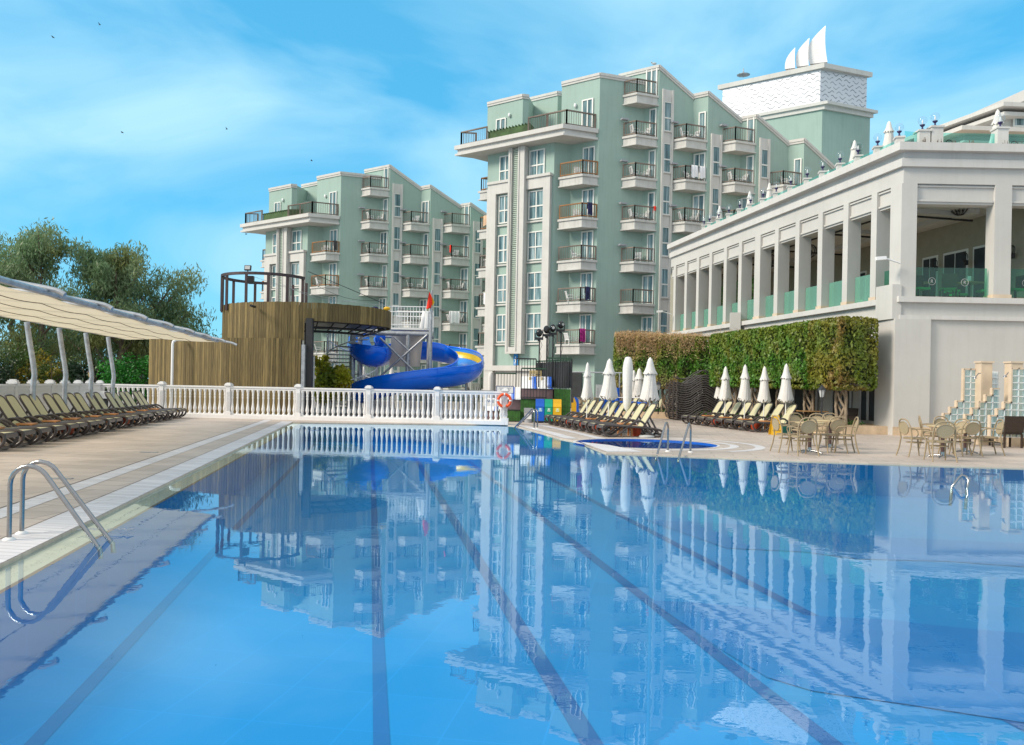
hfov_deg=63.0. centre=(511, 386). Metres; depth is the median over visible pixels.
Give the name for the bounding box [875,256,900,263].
security camera
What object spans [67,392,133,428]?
sun lounger
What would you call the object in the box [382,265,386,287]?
door
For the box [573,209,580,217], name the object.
plastic chair
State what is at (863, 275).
terrace door
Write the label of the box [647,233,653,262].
door
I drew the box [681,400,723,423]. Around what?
sun lounger
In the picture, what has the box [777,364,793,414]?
parasol
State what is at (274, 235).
window
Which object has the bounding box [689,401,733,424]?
sun lounger
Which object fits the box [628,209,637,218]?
plastic chair
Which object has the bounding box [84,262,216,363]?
eucalyptus tree
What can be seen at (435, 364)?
window
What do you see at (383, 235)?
door
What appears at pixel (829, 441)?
cafe table
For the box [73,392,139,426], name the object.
sun lounger
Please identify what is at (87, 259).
eucalyptus tree
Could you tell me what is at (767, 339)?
topiary tree
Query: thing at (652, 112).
door
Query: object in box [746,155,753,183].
door
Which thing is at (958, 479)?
grab rail
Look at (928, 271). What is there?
terrace door
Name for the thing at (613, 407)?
sun lounger
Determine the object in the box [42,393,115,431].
sun lounger
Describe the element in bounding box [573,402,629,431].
sun lounger
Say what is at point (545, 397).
stage railing
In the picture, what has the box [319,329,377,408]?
spiral stair
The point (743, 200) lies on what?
door
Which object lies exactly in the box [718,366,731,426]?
parasol
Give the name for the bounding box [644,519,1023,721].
pool step band
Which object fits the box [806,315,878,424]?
topiary tree
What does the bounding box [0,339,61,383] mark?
lemon tree
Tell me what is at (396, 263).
window
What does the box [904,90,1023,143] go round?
villa building
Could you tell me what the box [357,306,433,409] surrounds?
slide platform
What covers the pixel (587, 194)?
door
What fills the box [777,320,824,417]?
topiary tree
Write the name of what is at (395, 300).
window
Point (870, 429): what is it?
planter kerb
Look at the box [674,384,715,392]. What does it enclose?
stacked lounger
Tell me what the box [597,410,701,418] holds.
planter kerb
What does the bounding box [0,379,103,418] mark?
balustrade
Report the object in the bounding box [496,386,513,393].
notice board
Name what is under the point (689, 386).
stacked lounger
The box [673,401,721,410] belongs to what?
stacked lounger
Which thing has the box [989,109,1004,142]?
parasol
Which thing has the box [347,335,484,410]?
water slide
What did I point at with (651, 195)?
door
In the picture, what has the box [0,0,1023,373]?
sky
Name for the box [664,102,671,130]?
window
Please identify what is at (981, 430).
wicker chair
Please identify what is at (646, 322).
door
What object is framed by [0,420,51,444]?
sun lounger
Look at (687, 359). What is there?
topiary tree
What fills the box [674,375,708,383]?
stacked lounger
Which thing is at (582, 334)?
towel
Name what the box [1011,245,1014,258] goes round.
wall sconce
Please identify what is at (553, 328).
stage light
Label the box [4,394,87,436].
sun lounger
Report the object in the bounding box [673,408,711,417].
stacked lounger
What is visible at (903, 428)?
cafe chair
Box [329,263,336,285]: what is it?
door
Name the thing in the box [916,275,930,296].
restaurant chair
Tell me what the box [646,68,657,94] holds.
door
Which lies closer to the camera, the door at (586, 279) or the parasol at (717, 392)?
the parasol at (717, 392)
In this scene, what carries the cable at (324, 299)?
attached to the ring frame at (246, 274)
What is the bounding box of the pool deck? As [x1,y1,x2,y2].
[0,413,1023,563]
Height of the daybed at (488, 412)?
0.950 m
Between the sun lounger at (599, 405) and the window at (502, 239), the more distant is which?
the window at (502, 239)
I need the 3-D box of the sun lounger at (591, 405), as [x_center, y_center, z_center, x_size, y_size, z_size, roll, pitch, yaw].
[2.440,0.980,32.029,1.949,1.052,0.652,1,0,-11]
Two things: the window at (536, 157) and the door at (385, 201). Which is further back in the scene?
the door at (385, 201)
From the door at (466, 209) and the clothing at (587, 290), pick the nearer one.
the clothing at (587, 290)
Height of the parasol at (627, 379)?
2.517 m
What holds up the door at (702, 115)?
in the hotel building at (532, 151)
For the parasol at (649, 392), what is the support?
on the pool deck
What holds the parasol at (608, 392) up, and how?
on the pool deck
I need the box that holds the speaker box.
[248,276,254,283]
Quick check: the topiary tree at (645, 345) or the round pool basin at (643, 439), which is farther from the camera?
the topiary tree at (645, 345)
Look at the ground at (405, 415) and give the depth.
52.01 m
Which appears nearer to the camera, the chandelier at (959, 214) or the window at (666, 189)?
the chandelier at (959, 214)
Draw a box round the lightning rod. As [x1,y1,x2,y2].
[737,68,749,76]
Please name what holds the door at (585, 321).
in the hotel building at (532, 151)
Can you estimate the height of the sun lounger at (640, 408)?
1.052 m
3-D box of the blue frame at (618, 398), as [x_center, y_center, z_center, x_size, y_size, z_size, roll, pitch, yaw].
[5.154,0.798,37.709,2.636,1.500,1.067,1,0,38]
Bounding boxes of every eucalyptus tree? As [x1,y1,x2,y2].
[0,217,86,379]
[0,228,66,376]
[0,259,58,364]
[22,276,105,380]
[46,240,158,373]
[64,235,159,396]
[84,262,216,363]
[103,340,147,402]
[114,293,220,380]
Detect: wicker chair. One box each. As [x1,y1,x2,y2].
[834,408,858,421]
[966,415,990,445]
[992,416,1023,447]
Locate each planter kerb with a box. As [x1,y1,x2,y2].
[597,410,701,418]
[792,423,887,434]
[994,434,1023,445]
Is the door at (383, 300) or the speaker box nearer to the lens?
the speaker box
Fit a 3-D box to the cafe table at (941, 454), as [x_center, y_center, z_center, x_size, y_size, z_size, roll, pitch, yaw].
[9.958,1.268,19.317,0.700,0.746,0.700,1,0,-23]
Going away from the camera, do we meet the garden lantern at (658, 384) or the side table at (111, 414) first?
the side table at (111, 414)
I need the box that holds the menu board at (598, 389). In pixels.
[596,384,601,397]
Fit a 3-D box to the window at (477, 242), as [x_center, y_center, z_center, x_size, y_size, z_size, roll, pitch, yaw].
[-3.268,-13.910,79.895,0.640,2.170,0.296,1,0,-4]
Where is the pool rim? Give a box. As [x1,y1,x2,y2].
[0,502,157,589]
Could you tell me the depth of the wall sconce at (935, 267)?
35.35 m
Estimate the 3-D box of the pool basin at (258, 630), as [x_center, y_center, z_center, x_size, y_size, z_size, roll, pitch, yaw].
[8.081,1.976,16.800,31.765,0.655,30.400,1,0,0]
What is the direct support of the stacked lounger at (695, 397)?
on the stacked lounger at (713, 400)
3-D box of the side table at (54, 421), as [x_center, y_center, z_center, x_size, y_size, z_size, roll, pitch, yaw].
[-11.526,1.032,20.866,0.360,0.402,0.320,1,0,-10]
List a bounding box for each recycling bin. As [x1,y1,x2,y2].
[535,399,543,422]
[544,399,552,422]
[552,399,560,422]
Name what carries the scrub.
on the ground at (405, 415)
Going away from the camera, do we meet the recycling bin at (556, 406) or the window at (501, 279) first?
the recycling bin at (556, 406)
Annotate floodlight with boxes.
[244,265,251,270]
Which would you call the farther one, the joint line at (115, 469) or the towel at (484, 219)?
the towel at (484, 219)
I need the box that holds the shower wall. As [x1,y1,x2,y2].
[941,361,1023,446]
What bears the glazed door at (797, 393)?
in the restaurant building at (899, 200)
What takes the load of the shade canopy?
on the pool deck
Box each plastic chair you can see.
[563,333,573,344]
[565,291,572,301]
[570,250,579,259]
[573,167,581,174]
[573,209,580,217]
[628,166,638,176]
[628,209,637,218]
[629,124,639,132]
[634,252,640,260]
[640,211,648,219]
[641,127,650,133]
[642,169,649,177]
[679,128,688,137]
[727,172,736,181]
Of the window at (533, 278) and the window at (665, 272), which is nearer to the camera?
the window at (665, 272)
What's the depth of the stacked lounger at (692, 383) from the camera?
39.97 m
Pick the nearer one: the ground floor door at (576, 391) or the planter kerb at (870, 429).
the planter kerb at (870, 429)
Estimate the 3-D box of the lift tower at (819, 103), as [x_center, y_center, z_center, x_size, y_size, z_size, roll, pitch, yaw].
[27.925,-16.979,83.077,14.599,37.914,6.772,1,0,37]
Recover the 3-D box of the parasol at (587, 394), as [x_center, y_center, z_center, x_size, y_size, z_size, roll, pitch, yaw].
[2.718,0.306,30.178,0.482,2.392,0.455,1,0,0]
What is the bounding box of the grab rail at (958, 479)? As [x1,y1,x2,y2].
[950,474,969,487]
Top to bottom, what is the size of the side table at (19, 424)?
0.402 m
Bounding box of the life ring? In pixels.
[496,392,512,415]
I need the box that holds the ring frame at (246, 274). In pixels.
[220,271,307,312]
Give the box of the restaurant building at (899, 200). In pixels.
[667,125,1023,436]
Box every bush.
[0,350,20,383]
[29,356,81,383]
[67,359,110,391]
[95,352,148,405]
[314,362,353,408]
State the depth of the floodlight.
36.13 m
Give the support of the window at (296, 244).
in the hotel building at (299, 227)
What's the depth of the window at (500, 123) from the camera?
66.78 m
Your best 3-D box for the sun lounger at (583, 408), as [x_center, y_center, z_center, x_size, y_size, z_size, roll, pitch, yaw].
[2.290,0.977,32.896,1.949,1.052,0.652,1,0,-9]
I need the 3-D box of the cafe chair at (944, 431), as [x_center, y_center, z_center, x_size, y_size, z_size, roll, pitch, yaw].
[9.400,1.187,18.341,0.618,0.893,0.592,1,0,6]
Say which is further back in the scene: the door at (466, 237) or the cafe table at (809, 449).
the door at (466, 237)
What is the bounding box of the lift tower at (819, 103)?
[718,26,877,165]
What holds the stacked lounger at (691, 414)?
on the pool deck
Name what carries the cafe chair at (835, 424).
on the pool deck
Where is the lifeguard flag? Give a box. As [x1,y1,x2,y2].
[426,290,433,413]
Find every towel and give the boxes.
[450,311,458,322]
[483,215,486,225]
[580,328,585,341]
[691,165,697,177]
[698,166,705,178]
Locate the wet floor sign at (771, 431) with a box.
[768,415,780,434]
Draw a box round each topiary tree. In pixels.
[612,329,639,404]
[634,329,660,411]
[655,329,682,411]
[676,329,703,382]
[693,332,717,414]
[708,324,750,411]
[729,327,769,413]
[751,325,810,415]
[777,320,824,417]
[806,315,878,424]
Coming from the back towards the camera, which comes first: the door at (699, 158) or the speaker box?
the door at (699, 158)
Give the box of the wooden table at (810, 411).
[796,410,828,413]
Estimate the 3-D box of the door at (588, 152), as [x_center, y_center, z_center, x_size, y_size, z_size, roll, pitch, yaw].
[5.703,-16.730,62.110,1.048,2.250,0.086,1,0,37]
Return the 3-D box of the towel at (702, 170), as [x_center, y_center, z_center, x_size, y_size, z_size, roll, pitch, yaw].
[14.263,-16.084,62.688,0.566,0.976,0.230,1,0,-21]
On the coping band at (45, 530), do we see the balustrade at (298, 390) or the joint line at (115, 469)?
the joint line at (115, 469)
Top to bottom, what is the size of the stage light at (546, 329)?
3.168 m
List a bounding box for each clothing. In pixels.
[333,240,336,250]
[584,286,589,299]
[587,202,591,214]
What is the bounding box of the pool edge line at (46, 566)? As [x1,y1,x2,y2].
[0,502,160,593]
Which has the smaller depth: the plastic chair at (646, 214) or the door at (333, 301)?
the plastic chair at (646, 214)
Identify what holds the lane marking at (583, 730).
on the pool basin at (258, 630)
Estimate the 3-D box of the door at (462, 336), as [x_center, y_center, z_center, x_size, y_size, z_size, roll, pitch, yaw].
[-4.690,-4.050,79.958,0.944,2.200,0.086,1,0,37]
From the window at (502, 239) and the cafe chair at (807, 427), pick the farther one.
the window at (502, 239)
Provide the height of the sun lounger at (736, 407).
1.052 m
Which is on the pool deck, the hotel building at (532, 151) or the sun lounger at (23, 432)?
the sun lounger at (23, 432)
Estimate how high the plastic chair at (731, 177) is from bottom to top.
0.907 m
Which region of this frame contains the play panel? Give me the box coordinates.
[571,397,578,413]
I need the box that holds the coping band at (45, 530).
[0,420,764,562]
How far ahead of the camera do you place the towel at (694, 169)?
62.40 m
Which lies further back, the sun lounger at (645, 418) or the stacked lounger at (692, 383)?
the stacked lounger at (692, 383)
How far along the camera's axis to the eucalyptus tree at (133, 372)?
48.98 m
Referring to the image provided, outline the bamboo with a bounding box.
[314,354,331,395]
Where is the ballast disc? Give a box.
[639,435,653,437]
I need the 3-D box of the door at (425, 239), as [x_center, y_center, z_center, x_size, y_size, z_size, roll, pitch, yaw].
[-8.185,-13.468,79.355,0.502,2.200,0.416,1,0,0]
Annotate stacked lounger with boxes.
[669,375,708,383]
[669,381,712,390]
[669,390,712,399]
[672,404,720,413]
[673,370,708,379]
[673,379,709,388]
[673,381,715,390]
[673,386,715,395]
[673,388,714,397]
[673,390,713,399]
[673,395,718,404]
[673,397,716,406]
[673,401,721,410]
[673,406,720,415]
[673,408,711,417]
[673,410,709,419]
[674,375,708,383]
[674,377,716,386]
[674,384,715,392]
[674,393,718,401]
[674,399,715,408]
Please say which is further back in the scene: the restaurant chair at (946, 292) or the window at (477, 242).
the window at (477, 242)
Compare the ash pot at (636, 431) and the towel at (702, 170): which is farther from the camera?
the towel at (702, 170)
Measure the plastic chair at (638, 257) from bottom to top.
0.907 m
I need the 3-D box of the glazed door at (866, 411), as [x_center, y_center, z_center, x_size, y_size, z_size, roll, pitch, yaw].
[13.371,-0.321,31.313,0.101,3.150,1.064,1,0,-11]
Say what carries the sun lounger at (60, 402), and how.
on the pool deck
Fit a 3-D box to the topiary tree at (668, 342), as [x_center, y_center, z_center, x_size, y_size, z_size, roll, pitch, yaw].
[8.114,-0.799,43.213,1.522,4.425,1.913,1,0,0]
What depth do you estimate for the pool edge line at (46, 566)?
7.02 m
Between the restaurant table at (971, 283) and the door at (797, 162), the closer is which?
the restaurant table at (971, 283)
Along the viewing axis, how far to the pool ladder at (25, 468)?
7.42 m
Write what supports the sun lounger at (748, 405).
on the pool deck
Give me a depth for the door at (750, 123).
63.47 m
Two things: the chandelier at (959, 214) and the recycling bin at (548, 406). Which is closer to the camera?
the chandelier at (959, 214)
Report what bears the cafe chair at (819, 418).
on the pool deck
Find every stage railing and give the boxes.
[494,372,516,406]
[516,358,536,386]
[520,368,546,398]
[536,359,572,388]
[546,357,571,388]
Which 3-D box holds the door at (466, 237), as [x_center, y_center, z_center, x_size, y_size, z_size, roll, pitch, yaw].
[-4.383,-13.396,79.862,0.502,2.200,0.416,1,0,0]
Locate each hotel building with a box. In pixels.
[240,164,486,401]
[454,64,835,407]
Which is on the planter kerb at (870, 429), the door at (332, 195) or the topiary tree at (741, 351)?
the topiary tree at (741, 351)
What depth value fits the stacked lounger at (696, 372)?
40.02 m
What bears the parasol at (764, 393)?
on the pool deck
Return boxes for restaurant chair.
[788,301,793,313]
[860,290,867,301]
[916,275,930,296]
[939,273,957,296]
[944,290,959,296]
[948,285,967,296]
[975,289,984,296]
[1010,275,1023,297]
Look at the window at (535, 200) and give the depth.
63.41 m
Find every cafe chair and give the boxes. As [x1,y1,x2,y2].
[769,415,800,452]
[786,413,814,445]
[787,417,819,455]
[807,413,827,445]
[818,416,848,453]
[820,413,845,445]
[830,417,859,453]
[896,418,931,456]
[918,415,939,447]
[922,421,957,462]
[930,416,960,448]
[938,418,972,455]
[948,419,983,456]
[972,419,1005,455]
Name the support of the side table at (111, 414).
on the pool deck
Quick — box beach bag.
[782,423,791,432]
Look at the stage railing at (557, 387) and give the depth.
35.24 m
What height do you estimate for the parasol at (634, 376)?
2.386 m
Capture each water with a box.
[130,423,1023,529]
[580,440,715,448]
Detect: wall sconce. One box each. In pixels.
[932,259,937,270]
[962,253,967,264]
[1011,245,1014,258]
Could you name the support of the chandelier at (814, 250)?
hanging from the restaurant building at (899, 200)
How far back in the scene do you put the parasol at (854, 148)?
34.67 m
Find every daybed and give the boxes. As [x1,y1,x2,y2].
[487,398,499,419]
[502,387,520,409]
[522,376,552,398]
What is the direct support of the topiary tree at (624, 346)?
on the planter kerb at (657, 415)
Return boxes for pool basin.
[0,494,1023,744]
[576,439,716,445]
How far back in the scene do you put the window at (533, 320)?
63.49 m
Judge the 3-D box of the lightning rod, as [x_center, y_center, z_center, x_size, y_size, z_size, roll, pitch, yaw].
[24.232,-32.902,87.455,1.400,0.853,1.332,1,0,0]
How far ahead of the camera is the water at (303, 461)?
13.89 m
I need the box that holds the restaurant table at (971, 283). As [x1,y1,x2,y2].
[958,281,984,296]
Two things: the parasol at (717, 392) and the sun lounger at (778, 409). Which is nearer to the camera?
the sun lounger at (778, 409)
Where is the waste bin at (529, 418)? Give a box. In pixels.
[524,408,532,422]
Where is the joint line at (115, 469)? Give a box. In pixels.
[0,420,278,538]
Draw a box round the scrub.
[20,373,148,398]
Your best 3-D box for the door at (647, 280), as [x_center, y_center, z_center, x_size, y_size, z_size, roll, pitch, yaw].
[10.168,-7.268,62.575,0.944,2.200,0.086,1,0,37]
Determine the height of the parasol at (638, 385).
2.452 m
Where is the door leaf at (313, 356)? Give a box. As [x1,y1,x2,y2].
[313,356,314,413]
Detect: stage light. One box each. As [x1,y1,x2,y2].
[535,329,543,386]
[542,325,550,385]
[548,324,556,386]
[556,321,564,388]
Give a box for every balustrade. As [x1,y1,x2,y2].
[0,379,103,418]
[102,381,508,424]
[314,387,498,413]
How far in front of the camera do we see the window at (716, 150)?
63.04 m
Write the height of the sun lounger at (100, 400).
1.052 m
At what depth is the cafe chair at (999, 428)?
20.50 m
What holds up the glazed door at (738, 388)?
in the restaurant building at (899, 200)
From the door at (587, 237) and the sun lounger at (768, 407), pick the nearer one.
the sun lounger at (768, 407)
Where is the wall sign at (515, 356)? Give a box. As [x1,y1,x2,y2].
[513,354,517,364]
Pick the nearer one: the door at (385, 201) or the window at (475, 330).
the door at (385, 201)
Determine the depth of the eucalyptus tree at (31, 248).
43.44 m
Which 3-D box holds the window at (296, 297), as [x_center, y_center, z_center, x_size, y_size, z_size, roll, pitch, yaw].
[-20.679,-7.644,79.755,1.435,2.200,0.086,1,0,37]
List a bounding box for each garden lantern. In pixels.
[656,380,661,413]
[818,384,825,426]
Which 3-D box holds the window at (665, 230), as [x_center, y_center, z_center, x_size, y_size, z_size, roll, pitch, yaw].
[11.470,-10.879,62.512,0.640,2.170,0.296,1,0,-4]
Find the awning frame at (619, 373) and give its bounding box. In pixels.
[572,371,621,405]
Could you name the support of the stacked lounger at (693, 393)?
on the stacked lounger at (700, 391)
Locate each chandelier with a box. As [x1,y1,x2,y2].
[811,244,816,257]
[951,208,967,215]
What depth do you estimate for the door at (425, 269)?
79.36 m
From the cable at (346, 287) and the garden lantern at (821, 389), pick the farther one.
the cable at (346, 287)
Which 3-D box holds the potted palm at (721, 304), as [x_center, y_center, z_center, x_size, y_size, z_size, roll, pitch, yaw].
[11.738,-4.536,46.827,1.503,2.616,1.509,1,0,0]
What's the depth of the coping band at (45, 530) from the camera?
11.58 m
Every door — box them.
[328,296,336,303]
[328,330,335,352]
[329,191,336,213]
[329,229,337,252]
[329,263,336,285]
[379,298,386,308]
[380,232,387,254]
[380,366,384,374]
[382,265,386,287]
[383,199,387,221]
[384,167,388,188]
[420,299,426,321]
[421,201,428,223]
[423,233,428,255]
[423,267,427,289]
[459,301,467,322]
[459,333,466,347]
[460,268,467,290]
[463,235,468,257]
[464,205,468,224]
[571,373,581,407]
[579,314,591,343]
[580,272,592,301]
[581,98,593,126]
[581,230,593,259]
[582,188,593,217]
[583,146,594,174]
[641,316,652,332]
[642,275,653,303]
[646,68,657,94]
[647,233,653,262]
[648,149,655,177]
[648,192,654,220]
[649,108,656,136]
[692,194,704,222]
[693,152,705,180]
[698,111,705,139]
[726,387,743,410]
[741,197,752,210]
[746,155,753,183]
[747,117,754,142]
[755,388,779,413]
[793,383,817,415]
[794,158,801,185]
[830,383,851,415]
[858,336,875,420]
[860,271,866,299]
[922,255,937,296]
[943,248,968,296]
[972,245,984,297]
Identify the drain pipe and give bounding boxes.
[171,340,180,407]
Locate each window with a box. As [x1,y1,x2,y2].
[272,233,276,252]
[272,265,275,287]
[274,202,280,211]
[290,295,298,301]
[291,230,301,250]
[291,263,298,285]
[392,293,398,315]
[393,226,399,249]
[393,260,399,282]
[394,193,400,216]
[432,361,438,367]
[433,294,439,316]
[433,327,438,342]
[434,228,440,251]
[434,261,439,284]
[473,295,479,317]
[473,328,478,350]
[474,263,480,285]
[475,230,480,252]
[496,117,505,129]
[496,314,504,342]
[497,235,506,263]
[497,274,505,302]
[498,195,507,223]
[499,155,507,179]
[526,313,540,341]
[527,230,541,260]
[527,272,540,301]
[528,189,542,219]
[529,148,544,174]
[660,310,667,333]
[661,268,668,297]
[662,227,668,255]
[663,143,670,172]
[663,185,669,214]
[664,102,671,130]
[712,188,718,216]
[713,146,719,175]
[761,149,767,177]
[1013,119,1023,126]
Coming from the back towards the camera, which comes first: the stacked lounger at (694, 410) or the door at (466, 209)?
the door at (466, 209)
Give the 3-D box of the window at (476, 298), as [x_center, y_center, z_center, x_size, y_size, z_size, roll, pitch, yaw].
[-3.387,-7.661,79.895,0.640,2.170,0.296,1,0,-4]
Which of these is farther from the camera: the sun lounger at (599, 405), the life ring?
the life ring
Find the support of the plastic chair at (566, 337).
on the hotel building at (532, 151)
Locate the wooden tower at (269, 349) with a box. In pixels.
[148,301,390,414]
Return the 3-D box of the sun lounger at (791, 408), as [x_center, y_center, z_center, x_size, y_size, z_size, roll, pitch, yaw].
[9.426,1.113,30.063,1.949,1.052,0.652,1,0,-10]
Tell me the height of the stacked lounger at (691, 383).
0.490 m
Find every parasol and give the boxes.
[488,372,492,395]
[581,362,593,428]
[599,359,617,430]
[619,357,632,432]
[629,370,636,418]
[632,368,643,419]
[640,357,658,434]
[714,379,720,412]
[715,206,722,222]
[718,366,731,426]
[737,365,751,428]
[745,191,752,209]
[757,366,771,430]
[766,183,772,200]
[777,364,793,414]
[848,140,857,163]
[882,121,893,148]
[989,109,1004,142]
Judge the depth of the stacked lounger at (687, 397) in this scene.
40.80 m
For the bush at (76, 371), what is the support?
on the ground at (405, 415)
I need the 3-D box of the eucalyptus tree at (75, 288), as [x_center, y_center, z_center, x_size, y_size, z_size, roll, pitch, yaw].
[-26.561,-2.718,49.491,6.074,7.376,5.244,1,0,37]
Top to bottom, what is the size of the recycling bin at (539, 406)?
0.980 m
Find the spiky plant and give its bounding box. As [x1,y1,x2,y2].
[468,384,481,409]
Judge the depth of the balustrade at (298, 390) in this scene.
32.53 m
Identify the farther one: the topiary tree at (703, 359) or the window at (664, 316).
the window at (664, 316)
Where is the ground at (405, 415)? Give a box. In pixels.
[314,399,600,418]
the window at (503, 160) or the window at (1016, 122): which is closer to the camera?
the window at (1016, 122)
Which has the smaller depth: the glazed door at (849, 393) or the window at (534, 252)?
the glazed door at (849, 393)
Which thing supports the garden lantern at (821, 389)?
on the pool deck
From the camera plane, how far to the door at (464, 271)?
79.90 m
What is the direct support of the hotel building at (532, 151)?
on the ground at (405, 415)
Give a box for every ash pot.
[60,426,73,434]
[632,428,640,435]
[750,423,759,429]
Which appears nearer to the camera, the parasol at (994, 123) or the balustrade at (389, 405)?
the parasol at (994, 123)
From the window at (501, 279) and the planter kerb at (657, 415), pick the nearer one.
the planter kerb at (657, 415)
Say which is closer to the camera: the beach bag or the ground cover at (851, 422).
the beach bag
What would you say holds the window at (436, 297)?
in the hotel building at (299, 227)
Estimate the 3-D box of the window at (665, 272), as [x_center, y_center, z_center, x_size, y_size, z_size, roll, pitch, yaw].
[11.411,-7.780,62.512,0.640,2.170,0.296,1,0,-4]
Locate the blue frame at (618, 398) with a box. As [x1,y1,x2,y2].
[599,388,646,414]
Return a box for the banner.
[483,399,497,406]
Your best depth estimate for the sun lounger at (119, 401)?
29.16 m
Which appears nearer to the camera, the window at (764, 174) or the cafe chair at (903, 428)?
the cafe chair at (903, 428)
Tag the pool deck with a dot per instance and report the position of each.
(80, 458)
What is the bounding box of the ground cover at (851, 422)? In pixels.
[624,407,864,424]
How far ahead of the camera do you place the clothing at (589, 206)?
61.36 m
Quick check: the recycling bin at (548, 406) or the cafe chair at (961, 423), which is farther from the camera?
the recycling bin at (548, 406)
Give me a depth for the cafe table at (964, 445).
20.94 m
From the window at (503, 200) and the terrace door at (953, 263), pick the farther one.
the window at (503, 200)
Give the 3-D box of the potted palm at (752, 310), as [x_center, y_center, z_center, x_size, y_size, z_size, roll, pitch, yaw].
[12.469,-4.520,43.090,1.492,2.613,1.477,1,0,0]
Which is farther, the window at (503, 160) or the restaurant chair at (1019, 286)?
the window at (503, 160)
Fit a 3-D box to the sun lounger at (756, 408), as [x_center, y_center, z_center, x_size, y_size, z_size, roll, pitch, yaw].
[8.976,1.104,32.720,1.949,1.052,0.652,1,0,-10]
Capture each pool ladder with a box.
[2,459,115,558]
[515,408,537,428]
[656,422,692,457]
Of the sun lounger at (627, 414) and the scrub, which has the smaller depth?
the sun lounger at (627, 414)
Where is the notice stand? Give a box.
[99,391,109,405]
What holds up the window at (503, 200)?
in the hotel building at (532, 151)
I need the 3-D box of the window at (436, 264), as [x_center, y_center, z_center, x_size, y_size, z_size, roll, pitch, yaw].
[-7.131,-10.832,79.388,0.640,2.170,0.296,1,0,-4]
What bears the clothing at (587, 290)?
hanging from the hotel building at (532, 151)
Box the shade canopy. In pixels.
[0,276,236,412]
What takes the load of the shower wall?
on the pool deck
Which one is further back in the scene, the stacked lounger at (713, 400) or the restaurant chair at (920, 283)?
the stacked lounger at (713, 400)
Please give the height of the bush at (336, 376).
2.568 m
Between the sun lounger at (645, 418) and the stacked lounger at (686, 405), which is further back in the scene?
the stacked lounger at (686, 405)
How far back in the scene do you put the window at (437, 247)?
79.40 m
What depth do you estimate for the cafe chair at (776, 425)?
20.14 m
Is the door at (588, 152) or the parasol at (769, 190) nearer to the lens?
the parasol at (769, 190)
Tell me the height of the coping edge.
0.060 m
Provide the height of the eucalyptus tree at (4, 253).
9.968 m
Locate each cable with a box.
[256,277,386,305]
[282,284,356,301]
[308,271,383,303]
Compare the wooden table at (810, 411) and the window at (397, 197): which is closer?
the wooden table at (810, 411)
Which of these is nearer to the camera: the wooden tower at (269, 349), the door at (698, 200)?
the wooden tower at (269, 349)
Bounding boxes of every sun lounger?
[0,395,79,439]
[0,417,66,441]
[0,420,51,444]
[0,428,36,447]
[0,430,18,449]
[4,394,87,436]
[18,394,98,435]
[28,394,105,432]
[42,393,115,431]
[51,393,122,429]
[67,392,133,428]
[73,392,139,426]
[85,392,147,425]
[93,392,153,423]
[104,391,162,422]
[110,392,167,420]
[118,391,172,420]
[124,391,176,418]
[132,391,183,418]
[136,390,186,417]
[544,400,590,424]
[549,399,596,425]
[555,400,603,427]
[560,400,612,428]
[567,401,623,429]
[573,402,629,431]
[581,402,641,433]
[587,402,651,434]
[596,403,662,437]
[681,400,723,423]
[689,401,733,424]
[697,401,741,426]
[705,402,751,426]
[714,402,766,428]
[724,403,773,429]
[734,403,784,430]
[745,404,801,432]
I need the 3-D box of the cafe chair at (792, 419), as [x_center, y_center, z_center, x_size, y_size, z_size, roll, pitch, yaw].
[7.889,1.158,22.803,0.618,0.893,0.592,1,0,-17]
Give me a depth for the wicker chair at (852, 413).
31.22 m
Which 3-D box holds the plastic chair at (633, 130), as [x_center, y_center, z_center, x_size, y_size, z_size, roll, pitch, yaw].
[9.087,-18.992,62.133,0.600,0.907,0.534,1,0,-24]
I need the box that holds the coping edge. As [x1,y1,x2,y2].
[0,422,1023,569]
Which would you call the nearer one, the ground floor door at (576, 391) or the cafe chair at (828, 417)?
the cafe chair at (828, 417)
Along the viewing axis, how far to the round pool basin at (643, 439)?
23.98 m
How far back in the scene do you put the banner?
35.39 m
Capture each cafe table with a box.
[795,421,825,453]
[816,420,844,449]
[926,425,959,458]
[950,423,979,453]
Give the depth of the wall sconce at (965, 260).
33.66 m
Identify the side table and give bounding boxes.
[16,423,37,438]
[40,420,60,436]
[62,418,80,430]
[85,415,101,427]
[103,413,118,426]
[617,423,632,435]
[759,420,770,430]
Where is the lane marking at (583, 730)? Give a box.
[24,497,1023,744]
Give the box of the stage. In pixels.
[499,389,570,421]
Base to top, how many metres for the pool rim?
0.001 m

